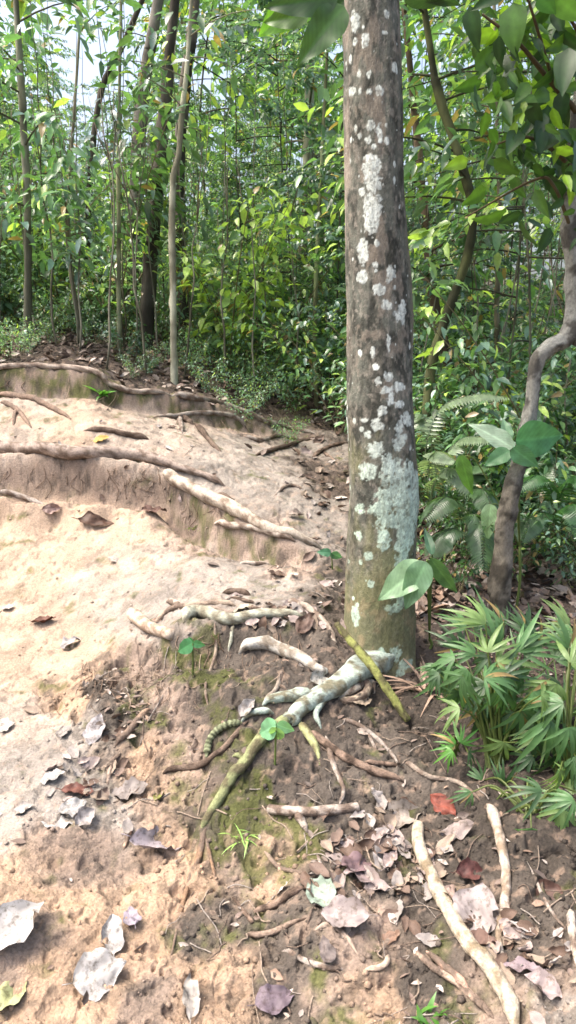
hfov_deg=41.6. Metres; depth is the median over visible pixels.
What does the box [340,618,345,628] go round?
leaf
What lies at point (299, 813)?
exposed root
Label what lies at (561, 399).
shrub
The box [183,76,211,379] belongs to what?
thin stem
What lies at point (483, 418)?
shrub
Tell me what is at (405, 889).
leaf
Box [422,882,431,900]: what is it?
leaf
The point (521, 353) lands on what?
sapling
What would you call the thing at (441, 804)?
fallen leaf
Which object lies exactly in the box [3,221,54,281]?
shrub
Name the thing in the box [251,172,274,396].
thin stem
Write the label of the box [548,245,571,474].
thin stem
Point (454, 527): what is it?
shrub
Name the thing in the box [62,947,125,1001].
fallen leaf
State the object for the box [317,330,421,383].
shrub
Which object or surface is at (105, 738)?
leaf
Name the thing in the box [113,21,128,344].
thin stem
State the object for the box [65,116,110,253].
sapling
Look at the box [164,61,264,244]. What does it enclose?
sapling
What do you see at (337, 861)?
leaf
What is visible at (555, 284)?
thin stem
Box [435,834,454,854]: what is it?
leaf
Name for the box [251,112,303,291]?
sapling
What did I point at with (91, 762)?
leaf
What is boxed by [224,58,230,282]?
thin stem
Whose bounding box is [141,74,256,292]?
sapling
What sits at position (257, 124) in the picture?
sapling
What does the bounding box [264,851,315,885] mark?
exposed root
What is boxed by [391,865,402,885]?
leaf
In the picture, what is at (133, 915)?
fallen leaf
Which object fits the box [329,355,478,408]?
shrub
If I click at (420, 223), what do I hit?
thin stem
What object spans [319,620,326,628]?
leaf
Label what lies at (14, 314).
shrub
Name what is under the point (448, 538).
leaf plant
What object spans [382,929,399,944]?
fallen leaf
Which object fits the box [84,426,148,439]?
exposed root
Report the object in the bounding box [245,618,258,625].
leaf
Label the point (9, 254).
sapling
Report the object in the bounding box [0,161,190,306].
shrub
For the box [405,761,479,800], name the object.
exposed root
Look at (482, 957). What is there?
exposed root
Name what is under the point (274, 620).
leaf
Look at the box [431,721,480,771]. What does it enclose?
fan palm
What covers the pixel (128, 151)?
sapling
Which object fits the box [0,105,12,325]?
thin stem
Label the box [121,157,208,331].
sapling
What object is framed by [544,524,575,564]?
shrub
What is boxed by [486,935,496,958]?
leaf
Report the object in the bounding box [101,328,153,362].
shrub
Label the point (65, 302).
shrub
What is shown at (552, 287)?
thin stem
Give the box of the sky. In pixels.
[0,0,575,283]
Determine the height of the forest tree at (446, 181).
5.194 m
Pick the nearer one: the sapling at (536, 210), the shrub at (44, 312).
the shrub at (44, 312)
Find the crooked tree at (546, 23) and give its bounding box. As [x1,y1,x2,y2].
[443,0,575,637]
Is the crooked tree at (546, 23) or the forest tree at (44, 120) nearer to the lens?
the crooked tree at (546, 23)
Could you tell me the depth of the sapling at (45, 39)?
9.25 m
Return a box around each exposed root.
[0,362,171,395]
[0,391,70,427]
[0,440,224,485]
[0,489,43,503]
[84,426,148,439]
[107,754,131,850]
[115,708,149,745]
[127,607,174,640]
[153,410,245,432]
[154,598,235,622]
[162,468,321,549]
[162,720,248,774]
[169,828,215,957]
[172,391,315,433]
[181,604,302,651]
[182,414,221,451]
[201,649,394,827]
[204,623,217,704]
[214,519,295,541]
[218,492,233,499]
[232,886,305,923]
[238,635,327,674]
[240,561,269,565]
[243,433,298,441]
[244,918,305,938]
[255,437,314,455]
[264,669,286,698]
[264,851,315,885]
[266,802,359,832]
[274,483,301,495]
[282,948,342,970]
[288,598,338,649]
[311,730,403,782]
[312,441,347,464]
[315,922,358,954]
[316,830,564,927]
[325,736,345,803]
[338,678,375,699]
[342,718,397,762]
[363,954,390,970]
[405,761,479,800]
[411,820,519,1023]
[412,950,493,1018]
[486,803,511,953]
[552,569,572,597]
[566,909,575,963]
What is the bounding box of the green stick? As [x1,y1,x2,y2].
[334,622,410,721]
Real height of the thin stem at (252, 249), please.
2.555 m
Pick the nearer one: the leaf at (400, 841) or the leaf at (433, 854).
the leaf at (433, 854)
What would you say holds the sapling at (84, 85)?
on the ground
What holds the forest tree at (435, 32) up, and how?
on the ground
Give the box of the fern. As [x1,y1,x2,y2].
[414,394,509,511]
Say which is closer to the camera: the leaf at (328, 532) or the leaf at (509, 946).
the leaf at (509, 946)
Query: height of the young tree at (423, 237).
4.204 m
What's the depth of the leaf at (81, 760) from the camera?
2.46 m
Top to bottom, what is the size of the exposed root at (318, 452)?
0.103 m
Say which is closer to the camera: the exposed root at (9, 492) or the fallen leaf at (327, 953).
the fallen leaf at (327, 953)
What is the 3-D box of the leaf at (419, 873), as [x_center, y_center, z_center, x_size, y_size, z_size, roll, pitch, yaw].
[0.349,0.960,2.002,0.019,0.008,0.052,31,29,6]
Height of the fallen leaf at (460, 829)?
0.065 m
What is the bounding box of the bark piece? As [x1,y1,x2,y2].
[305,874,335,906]
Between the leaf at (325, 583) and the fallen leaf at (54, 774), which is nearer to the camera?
the fallen leaf at (54, 774)
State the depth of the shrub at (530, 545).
3.71 m
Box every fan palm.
[414,589,575,769]
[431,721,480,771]
[445,757,575,830]
[476,596,575,796]
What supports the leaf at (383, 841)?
on the ground
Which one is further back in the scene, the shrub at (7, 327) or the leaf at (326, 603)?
the shrub at (7, 327)
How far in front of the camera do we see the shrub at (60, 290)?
6.94 m
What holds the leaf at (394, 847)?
on the ground
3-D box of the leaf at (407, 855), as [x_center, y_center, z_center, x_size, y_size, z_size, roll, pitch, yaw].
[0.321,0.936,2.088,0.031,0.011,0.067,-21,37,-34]
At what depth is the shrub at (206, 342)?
7.29 m
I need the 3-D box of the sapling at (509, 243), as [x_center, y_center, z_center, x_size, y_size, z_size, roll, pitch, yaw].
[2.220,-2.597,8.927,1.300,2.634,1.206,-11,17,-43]
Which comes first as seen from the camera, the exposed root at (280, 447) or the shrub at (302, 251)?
the exposed root at (280, 447)
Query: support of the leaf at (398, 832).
on the ground
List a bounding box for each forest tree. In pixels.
[0,0,126,344]
[0,0,177,345]
[71,0,258,350]
[84,0,144,318]
[101,0,294,384]
[123,0,163,329]
[139,0,179,348]
[173,0,198,351]
[235,23,343,346]
[289,0,416,406]
[295,0,552,435]
[304,6,573,501]
[335,5,564,403]
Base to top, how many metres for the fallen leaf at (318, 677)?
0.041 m
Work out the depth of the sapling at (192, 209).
10.13 m
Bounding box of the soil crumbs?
[0,366,575,1023]
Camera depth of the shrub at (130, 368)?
5.55 m
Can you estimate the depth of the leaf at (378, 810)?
2.19 m
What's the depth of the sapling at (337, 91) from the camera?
12.14 m
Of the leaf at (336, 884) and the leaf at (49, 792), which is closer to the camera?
the leaf at (336, 884)
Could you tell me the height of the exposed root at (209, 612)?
0.147 m
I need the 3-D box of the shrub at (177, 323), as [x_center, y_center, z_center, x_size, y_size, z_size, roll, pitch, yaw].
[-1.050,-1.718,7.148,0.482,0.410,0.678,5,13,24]
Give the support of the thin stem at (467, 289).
on the ground
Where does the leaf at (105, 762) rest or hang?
on the ground
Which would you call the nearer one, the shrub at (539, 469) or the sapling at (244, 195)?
the shrub at (539, 469)
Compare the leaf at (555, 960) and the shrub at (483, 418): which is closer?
the leaf at (555, 960)
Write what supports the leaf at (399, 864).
on the ground
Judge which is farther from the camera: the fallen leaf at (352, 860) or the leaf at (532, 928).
the fallen leaf at (352, 860)
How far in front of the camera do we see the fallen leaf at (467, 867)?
1.98 m
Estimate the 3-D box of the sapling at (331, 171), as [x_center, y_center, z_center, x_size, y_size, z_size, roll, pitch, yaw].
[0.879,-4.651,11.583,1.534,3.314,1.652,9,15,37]
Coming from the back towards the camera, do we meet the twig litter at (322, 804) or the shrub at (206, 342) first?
the shrub at (206, 342)
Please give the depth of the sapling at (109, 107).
10.79 m
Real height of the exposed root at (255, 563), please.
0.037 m
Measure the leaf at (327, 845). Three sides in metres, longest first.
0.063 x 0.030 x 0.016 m
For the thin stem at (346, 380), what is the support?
on the ground
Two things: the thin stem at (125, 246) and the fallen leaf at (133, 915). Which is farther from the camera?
the thin stem at (125, 246)
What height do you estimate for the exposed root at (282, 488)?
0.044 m
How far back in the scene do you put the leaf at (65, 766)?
2.44 m
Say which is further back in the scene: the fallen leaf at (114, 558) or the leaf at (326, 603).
the fallen leaf at (114, 558)
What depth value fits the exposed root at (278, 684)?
2.58 m
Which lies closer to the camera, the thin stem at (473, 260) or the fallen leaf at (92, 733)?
the fallen leaf at (92, 733)
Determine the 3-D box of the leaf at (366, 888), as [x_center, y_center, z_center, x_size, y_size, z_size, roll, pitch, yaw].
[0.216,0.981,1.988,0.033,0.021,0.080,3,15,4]
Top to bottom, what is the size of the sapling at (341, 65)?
5.346 m
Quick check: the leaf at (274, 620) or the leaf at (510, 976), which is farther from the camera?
the leaf at (274, 620)
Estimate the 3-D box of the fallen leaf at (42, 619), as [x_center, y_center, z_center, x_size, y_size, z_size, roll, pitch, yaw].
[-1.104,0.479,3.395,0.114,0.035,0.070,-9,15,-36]
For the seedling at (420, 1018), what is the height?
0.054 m
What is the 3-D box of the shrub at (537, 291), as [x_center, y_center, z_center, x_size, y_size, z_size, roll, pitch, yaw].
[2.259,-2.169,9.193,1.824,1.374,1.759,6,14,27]
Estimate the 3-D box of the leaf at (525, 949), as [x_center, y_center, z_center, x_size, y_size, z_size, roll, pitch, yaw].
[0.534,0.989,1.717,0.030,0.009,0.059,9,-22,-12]
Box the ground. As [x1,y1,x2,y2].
[0,237,575,1023]
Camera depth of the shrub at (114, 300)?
8.66 m
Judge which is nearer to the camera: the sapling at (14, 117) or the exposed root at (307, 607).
the exposed root at (307, 607)
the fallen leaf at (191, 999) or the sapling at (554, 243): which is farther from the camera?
the sapling at (554, 243)
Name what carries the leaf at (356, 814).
on the ground
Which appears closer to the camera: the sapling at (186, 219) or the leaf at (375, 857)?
the leaf at (375, 857)
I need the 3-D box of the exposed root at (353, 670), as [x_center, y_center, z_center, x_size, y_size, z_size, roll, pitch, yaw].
[0.106,0.700,2.567,0.282,0.357,1.024,11,16,41]
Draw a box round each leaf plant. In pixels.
[378,528,456,648]
[420,466,499,572]
[456,418,562,607]
[514,450,575,556]
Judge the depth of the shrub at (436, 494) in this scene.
4.10 m
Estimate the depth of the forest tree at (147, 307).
6.58 m
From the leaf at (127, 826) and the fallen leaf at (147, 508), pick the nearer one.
the leaf at (127, 826)
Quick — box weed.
[83,385,114,400]
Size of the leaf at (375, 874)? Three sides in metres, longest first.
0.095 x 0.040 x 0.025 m
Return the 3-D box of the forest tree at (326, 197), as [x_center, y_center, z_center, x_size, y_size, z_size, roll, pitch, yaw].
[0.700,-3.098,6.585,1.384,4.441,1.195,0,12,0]
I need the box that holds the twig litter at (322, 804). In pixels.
[16,346,575,1023]
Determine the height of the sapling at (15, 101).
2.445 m
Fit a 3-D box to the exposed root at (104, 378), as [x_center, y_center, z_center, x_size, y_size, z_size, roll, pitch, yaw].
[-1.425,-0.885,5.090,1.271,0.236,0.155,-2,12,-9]
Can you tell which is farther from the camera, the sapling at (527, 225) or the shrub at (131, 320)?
the sapling at (527, 225)
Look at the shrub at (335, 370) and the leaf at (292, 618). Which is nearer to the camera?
the leaf at (292, 618)
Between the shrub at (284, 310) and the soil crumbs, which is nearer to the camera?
the soil crumbs
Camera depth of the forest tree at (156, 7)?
7.50 m
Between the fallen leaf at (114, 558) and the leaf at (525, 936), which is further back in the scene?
the fallen leaf at (114, 558)
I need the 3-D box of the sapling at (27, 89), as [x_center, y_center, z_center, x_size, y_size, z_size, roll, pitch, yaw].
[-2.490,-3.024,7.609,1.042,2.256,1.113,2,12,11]
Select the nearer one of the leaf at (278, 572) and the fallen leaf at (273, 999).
the fallen leaf at (273, 999)
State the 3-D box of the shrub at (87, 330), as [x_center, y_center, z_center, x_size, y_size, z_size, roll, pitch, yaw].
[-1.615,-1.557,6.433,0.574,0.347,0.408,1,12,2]
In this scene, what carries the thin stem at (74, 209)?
on the ground
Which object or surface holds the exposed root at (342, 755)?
on the ground
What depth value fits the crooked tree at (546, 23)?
2.65 m
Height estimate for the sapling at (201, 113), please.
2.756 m
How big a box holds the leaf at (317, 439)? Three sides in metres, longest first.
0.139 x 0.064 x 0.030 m
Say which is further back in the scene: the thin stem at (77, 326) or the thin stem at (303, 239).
the thin stem at (303, 239)
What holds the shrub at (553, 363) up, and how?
on the ground
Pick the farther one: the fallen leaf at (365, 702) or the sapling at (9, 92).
the sapling at (9, 92)
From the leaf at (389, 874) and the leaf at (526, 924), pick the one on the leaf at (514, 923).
the leaf at (526, 924)
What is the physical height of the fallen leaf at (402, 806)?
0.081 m
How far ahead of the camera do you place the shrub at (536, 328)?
8.38 m
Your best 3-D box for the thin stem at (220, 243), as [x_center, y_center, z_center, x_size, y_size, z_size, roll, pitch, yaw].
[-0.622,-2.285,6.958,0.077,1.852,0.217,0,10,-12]
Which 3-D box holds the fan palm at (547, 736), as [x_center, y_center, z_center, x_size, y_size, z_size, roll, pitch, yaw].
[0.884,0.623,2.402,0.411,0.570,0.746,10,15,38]
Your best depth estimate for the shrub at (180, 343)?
6.55 m
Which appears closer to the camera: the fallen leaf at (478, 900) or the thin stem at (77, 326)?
the fallen leaf at (478, 900)
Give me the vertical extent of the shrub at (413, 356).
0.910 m
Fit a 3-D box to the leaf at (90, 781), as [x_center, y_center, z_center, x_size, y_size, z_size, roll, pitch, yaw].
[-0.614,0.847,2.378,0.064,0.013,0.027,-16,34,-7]
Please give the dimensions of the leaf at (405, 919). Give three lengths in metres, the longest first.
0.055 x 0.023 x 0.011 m
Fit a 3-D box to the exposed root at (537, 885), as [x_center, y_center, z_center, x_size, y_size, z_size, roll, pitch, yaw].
[0.410,0.935,2.019,0.658,0.063,0.307,5,13,24]
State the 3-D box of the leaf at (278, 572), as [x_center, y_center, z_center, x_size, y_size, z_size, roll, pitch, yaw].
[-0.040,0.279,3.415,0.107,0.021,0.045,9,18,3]
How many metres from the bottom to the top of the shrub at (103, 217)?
1.633 m
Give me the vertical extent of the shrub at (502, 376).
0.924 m
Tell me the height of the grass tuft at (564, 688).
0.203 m
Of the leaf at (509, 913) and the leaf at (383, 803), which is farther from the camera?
the leaf at (383, 803)
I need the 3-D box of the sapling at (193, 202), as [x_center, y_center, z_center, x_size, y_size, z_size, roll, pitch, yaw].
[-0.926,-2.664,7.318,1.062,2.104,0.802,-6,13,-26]
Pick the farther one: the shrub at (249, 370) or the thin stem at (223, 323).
the shrub at (249, 370)
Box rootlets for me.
[0,378,301,712]
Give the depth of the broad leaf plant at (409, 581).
2.67 m
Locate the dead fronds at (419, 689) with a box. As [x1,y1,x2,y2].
[374,655,473,716]
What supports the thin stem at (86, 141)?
on the ground
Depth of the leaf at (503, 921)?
1.79 m
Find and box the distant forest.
[0,0,574,298]
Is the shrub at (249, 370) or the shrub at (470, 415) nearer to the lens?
the shrub at (470, 415)
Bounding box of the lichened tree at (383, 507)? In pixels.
[258,0,460,677]
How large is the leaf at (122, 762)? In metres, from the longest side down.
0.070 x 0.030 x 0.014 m
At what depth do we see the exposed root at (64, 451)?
4.24 m
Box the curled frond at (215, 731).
[203,719,241,757]
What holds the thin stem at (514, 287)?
on the ground
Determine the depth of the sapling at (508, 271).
7.72 m
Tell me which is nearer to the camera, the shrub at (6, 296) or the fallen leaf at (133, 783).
the fallen leaf at (133, 783)
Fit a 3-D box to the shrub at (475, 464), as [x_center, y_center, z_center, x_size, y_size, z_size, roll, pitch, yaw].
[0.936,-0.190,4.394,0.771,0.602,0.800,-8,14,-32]
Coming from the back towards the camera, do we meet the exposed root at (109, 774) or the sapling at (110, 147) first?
the sapling at (110, 147)
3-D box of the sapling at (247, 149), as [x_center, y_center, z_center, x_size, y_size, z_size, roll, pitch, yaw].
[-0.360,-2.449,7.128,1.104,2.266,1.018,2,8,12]
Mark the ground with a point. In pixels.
(40, 551)
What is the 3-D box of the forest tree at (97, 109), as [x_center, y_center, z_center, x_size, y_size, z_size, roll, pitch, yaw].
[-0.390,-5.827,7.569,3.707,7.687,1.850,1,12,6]
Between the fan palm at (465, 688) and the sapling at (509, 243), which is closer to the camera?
the fan palm at (465, 688)
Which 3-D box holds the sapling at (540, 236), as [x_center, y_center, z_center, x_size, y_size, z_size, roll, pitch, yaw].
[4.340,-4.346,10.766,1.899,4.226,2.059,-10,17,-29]
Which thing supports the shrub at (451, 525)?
on the ground
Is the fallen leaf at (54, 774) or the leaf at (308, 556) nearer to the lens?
the fallen leaf at (54, 774)
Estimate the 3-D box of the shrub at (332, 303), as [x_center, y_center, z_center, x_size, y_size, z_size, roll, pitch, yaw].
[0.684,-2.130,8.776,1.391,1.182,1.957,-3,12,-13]
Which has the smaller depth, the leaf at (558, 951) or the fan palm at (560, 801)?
the leaf at (558, 951)
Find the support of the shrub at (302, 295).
on the ground
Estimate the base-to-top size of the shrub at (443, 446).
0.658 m
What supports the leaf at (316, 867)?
on the ground
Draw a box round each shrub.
[0,83,238,336]
[0,118,190,323]
[0,132,153,324]
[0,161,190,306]
[0,166,126,294]
[0,173,61,254]
[0,194,65,260]
[0,197,195,313]
[0,238,123,327]
[0,270,59,327]
[0,315,32,346]
[0,318,44,359]
[1,249,54,307]
[1,260,69,316]
[2,273,21,311]
[2,280,94,338]
[2,326,42,353]
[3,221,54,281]
[3,241,66,314]
[3,303,45,326]
[4,172,114,277]
[4,273,108,331]
[9,323,48,343]
[15,301,50,330]
[32,311,68,341]
[37,277,115,318]
[56,308,126,343]
[59,171,271,307]
[63,315,96,336]
[72,302,112,334]
[81,304,135,332]
[82,307,135,331]
[86,210,254,329]
[88,262,142,312]
[94,292,138,327]
[94,318,146,345]
[96,264,236,350]
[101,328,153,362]
[108,269,206,337]
[115,351,148,377]
[127,317,162,330]
[129,226,345,386]
[135,357,161,374]
[139,338,177,363]
[154,309,199,341]
[154,337,213,374]
[165,333,217,363]
[178,323,261,376]
[179,354,230,392]
[181,321,227,361]
[182,244,476,417]
[187,197,326,311]
[189,229,339,353]
[189,255,268,302]
[190,274,247,343]
[191,286,297,353]
[194,329,236,356]
[197,296,263,356]
[200,351,274,397]
[202,247,337,324]
[204,331,275,372]
[206,267,345,369]
[212,385,274,422]
[214,364,287,409]
[217,158,446,380]
[219,219,331,314]
[220,351,283,388]
[223,306,449,433]
[224,240,437,367]
[235,345,268,371]
[248,329,311,372]
[249,360,330,416]
[255,334,339,387]
[256,317,342,395]
[258,354,301,381]
[265,416,309,441]
[272,373,303,400]
[275,326,340,388]
[299,278,423,333]
[306,310,475,392]
[307,315,557,457]
[310,280,486,360]
[314,340,517,440]
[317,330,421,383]
[322,370,561,505]
[325,370,575,524]
[329,276,543,373]
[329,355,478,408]
[335,333,473,406]
[412,260,575,512]
[412,323,527,382]
[412,324,547,395]
[412,353,575,501]
[412,364,487,446]
[413,287,490,351]
[413,325,575,434]
[414,306,575,420]
[415,389,551,451]
[415,402,491,450]
[415,410,544,499]
[415,423,519,514]
[416,276,563,342]
[416,300,522,366]
[416,441,492,532]
[416,484,531,592]
[417,441,502,519]
[417,445,573,537]
[417,459,548,562]
[423,351,566,408]
[433,402,575,551]
[434,393,575,433]
[434,497,500,551]
[442,494,574,580]
[445,392,575,535]
[450,404,575,509]
[454,424,563,469]
[456,478,575,569]
[467,315,574,362]
[469,298,563,365]
[470,443,575,526]
[472,477,537,512]
[478,398,575,449]
[480,277,563,330]
[482,293,566,373]
[484,320,575,432]
[487,344,575,459]
[488,354,575,458]
[490,294,563,342]
[494,274,563,318]
[500,460,575,556]
[514,423,575,527]
[520,491,575,593]
[536,534,575,584]
[542,399,575,434]
[543,368,574,401]
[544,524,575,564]
[551,437,575,456]
[561,427,575,454]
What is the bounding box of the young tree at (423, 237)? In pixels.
[263,0,574,359]
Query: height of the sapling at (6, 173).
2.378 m
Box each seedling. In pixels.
[178,637,204,677]
[259,717,293,764]
[317,548,341,569]
[412,991,448,1023]
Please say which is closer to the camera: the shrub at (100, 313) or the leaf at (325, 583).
the leaf at (325, 583)
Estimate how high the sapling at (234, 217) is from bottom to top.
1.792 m
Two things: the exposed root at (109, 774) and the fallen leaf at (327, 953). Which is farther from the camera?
the exposed root at (109, 774)
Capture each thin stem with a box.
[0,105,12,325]
[0,108,42,320]
[3,107,36,341]
[30,0,57,343]
[40,2,66,294]
[46,0,79,345]
[59,32,81,351]
[69,94,86,328]
[81,35,98,316]
[88,9,125,350]
[100,0,124,369]
[100,24,146,375]
[102,153,115,309]
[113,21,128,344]
[113,104,131,335]
[120,72,145,365]
[121,176,125,301]
[127,69,141,282]
[130,14,168,345]
[130,45,141,320]
[133,46,158,354]
[144,97,163,340]
[160,26,193,359]
[167,153,186,351]
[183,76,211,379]
[189,78,199,347]
[215,152,223,360]
[220,89,227,384]
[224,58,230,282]
[236,64,256,399]
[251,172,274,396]
[253,170,268,373]
[260,90,268,252]
[281,34,301,401]
[295,148,309,373]
[307,153,313,393]
[310,117,331,399]
[340,341,346,427]
[404,66,447,450]
[412,52,433,252]
[414,144,465,413]
[433,174,436,257]
[462,145,486,365]
[465,99,488,390]
[488,157,539,403]
[500,167,526,355]
[521,240,530,320]
[523,127,555,390]
[523,177,536,365]
[542,232,564,341]
[543,248,564,334]
[546,247,555,399]
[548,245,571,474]
[548,248,562,325]
[551,219,561,372]
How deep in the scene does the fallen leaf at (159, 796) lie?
2.35 m
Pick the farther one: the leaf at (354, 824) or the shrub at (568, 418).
the shrub at (568, 418)
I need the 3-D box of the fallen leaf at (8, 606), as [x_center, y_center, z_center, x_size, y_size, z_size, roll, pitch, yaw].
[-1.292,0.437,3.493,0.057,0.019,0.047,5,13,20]
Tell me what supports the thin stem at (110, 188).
on the ground
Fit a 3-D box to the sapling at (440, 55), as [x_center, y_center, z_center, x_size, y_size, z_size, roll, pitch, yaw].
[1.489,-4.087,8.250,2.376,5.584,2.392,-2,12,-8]
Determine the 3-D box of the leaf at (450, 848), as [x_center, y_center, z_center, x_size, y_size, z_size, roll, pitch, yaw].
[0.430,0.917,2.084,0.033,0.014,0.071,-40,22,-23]
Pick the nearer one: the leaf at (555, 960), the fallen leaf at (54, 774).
the leaf at (555, 960)
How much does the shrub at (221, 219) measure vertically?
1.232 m
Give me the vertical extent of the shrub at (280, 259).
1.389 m
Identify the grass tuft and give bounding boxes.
[220,823,258,856]
[518,652,575,726]
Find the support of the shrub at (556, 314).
on the ground
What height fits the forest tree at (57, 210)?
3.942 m
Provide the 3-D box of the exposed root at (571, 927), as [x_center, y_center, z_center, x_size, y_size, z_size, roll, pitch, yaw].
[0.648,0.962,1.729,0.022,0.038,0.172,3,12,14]
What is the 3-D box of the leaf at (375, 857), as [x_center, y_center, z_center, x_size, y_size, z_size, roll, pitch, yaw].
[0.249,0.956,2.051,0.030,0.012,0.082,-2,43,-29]
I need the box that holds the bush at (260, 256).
[130,180,325,372]
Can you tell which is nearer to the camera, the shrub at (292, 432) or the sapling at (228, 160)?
the shrub at (292, 432)
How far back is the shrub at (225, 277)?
8.15 m
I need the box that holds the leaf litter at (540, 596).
[0,304,575,1023]
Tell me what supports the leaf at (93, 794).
on the ground
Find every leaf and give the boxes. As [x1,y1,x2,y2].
[0,717,13,731]
[0,899,44,949]
[0,981,26,1010]
[3,604,13,608]
[8,801,32,814]
[22,705,37,713]
[29,615,55,622]
[40,503,60,513]
[40,768,64,784]
[40,816,72,827]
[44,764,56,770]
[45,788,54,795]
[53,797,86,816]
[55,725,70,739]
[56,636,81,649]
[56,781,93,795]
[62,753,70,758]
[62,762,68,770]
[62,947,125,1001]
[67,746,78,758]
[69,764,81,777]
[72,511,113,525]
[75,806,94,825]
[77,756,87,763]
[80,756,99,768]
[82,713,104,745]
[82,778,99,785]
[87,790,109,799]
[92,435,108,442]
[96,787,108,805]
[99,758,109,768]
[101,735,109,741]
[101,914,124,955]
[106,760,116,773]
[108,555,119,562]
[111,776,147,799]
[114,726,126,736]
[115,758,127,768]
[115,765,126,776]
[121,817,132,833]
[121,825,184,850]
[123,906,141,928]
[137,504,166,511]
[152,790,163,802]
[182,973,200,1023]
[222,588,260,609]
[231,603,252,612]
[238,698,254,717]
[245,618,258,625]
[247,983,293,1014]
[258,615,266,627]
[266,619,276,632]
[267,570,285,576]
[271,617,280,625]
[276,880,289,895]
[277,620,286,626]
[288,508,303,515]
[288,615,298,622]
[292,602,302,612]
[295,612,314,634]
[299,870,310,890]
[301,447,311,453]
[303,551,315,560]
[308,861,330,877]
[310,670,327,683]
[312,614,317,628]
[313,435,323,442]
[315,466,321,473]
[319,580,334,586]
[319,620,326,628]
[319,935,335,969]
[320,600,331,607]
[320,839,332,852]
[320,849,342,859]
[321,894,377,927]
[323,490,330,498]
[326,530,330,538]
[330,828,342,847]
[330,859,340,868]
[333,873,344,888]
[333,874,344,882]
[333,881,344,888]
[334,868,342,874]
[335,851,371,872]
[336,887,344,895]
[339,837,355,855]
[339,838,356,846]
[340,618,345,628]
[342,927,351,937]
[343,867,392,890]
[349,820,359,830]
[350,810,364,817]
[352,693,371,705]
[352,842,362,854]
[352,890,360,898]
[353,879,363,889]
[358,839,374,850]
[362,814,370,829]
[363,870,373,882]
[363,879,396,890]
[364,813,375,828]
[364,829,376,838]
[364,864,382,891]
[364,876,376,897]
[371,787,385,808]
[371,830,384,847]
[373,836,394,853]
[373,852,382,871]
[374,807,393,833]
[375,824,399,835]
[375,827,389,835]
[375,845,383,864]
[376,794,387,809]
[378,811,398,834]
[381,843,396,850]
[381,850,396,870]
[382,909,397,922]
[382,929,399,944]
[385,833,396,846]
[387,798,421,828]
[387,870,394,878]
[390,866,398,874]
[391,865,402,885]
[391,877,417,887]
[392,829,403,838]
[392,837,411,846]
[392,896,402,922]
[395,860,402,871]
[395,884,409,893]
[396,843,412,860]
[401,915,408,931]
[402,837,410,851]
[404,872,410,884]
[408,876,423,885]
[408,917,420,934]
[415,933,440,946]
[417,871,423,883]
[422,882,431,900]
[426,847,434,864]
[427,847,437,857]
[430,793,455,815]
[434,861,447,877]
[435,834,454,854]
[440,819,473,839]
[440,841,453,852]
[444,884,455,898]
[450,856,482,879]
[452,882,498,932]
[470,928,496,945]
[484,908,503,924]
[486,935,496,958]
[488,941,500,953]
[495,951,508,966]
[498,918,511,925]
[499,925,519,938]
[499,962,514,984]
[500,908,517,921]
[501,934,515,945]
[503,934,521,943]
[503,956,548,971]
[504,927,523,939]
[504,935,514,949]
[508,920,533,933]
[509,920,538,935]
[517,947,531,951]
[518,930,531,938]
[519,952,531,959]
[524,967,562,999]
[525,941,532,951]
[525,953,545,965]
[527,926,540,937]
[528,1011,545,1023]
[535,878,562,900]
[541,957,552,967]
[544,955,561,968]
[548,945,570,956]
[551,927,563,937]
[564,941,570,951]
[567,973,575,982]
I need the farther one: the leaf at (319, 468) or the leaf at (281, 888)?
the leaf at (319, 468)
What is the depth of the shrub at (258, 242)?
10.20 m
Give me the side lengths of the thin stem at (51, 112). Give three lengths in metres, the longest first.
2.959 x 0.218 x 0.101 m
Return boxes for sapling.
[0,0,69,185]
[0,0,88,255]
[0,36,116,297]
[0,42,52,168]
[0,51,61,316]
[0,75,40,252]
[0,81,95,305]
[0,97,33,261]
[0,116,41,292]
[0,131,51,326]
[2,96,96,308]
[4,22,98,278]
[12,102,108,291]
[24,0,302,285]
[29,115,83,249]
[32,140,81,221]
[46,83,129,240]
[50,71,151,260]
[59,146,124,287]
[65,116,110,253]
[80,86,128,230]
[81,89,167,298]
[82,92,161,275]
[83,159,113,263]
[94,149,162,315]
[97,83,192,279]
[108,0,287,253]
[109,139,192,327]
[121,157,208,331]
[128,130,236,338]
[138,62,243,323]
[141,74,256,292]
[145,148,238,296]
[148,0,345,315]
[150,154,204,250]
[154,0,345,353]
[159,0,297,257]
[160,111,280,321]
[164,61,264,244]
[185,167,220,285]
[187,5,466,398]
[187,133,321,357]
[188,143,250,274]
[189,149,236,235]
[192,0,342,338]
[193,161,247,247]
[195,22,411,316]
[195,100,282,258]
[197,130,309,363]
[201,134,287,309]
[203,72,293,230]
[205,180,262,257]
[206,121,288,252]
[211,169,280,253]
[224,28,339,242]
[224,161,300,310]
[233,164,288,300]
[235,144,298,327]
[243,82,488,407]
[246,120,303,300]
[247,105,344,362]
[248,142,302,249]
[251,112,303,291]
[256,32,343,266]
[258,166,344,389]
[262,22,445,252]
[270,20,406,214]
[271,233,310,313]
[284,170,345,331]
[285,85,405,287]
[289,199,346,379]
[293,153,416,390]
[298,67,410,237]
[309,160,336,286]
[311,0,575,460]
[327,0,533,344]
[400,0,574,372]
[400,9,492,303]
[403,148,455,274]
[405,127,575,425]
[407,17,557,293]
[407,74,544,364]
[409,135,460,288]
[415,0,558,280]
[415,173,537,347]
[418,33,532,317]
[425,44,549,349]
[433,167,538,335]
[449,100,548,290]
[454,95,551,316]
[457,54,563,350]
[460,49,561,297]
[476,126,564,332]
[480,149,575,424]
[504,98,572,305]
[506,155,562,299]
[509,160,561,334]
[511,238,563,365]
[516,156,561,314]
[516,160,564,330]
[526,53,572,277]
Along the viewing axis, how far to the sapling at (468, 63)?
12.43 m

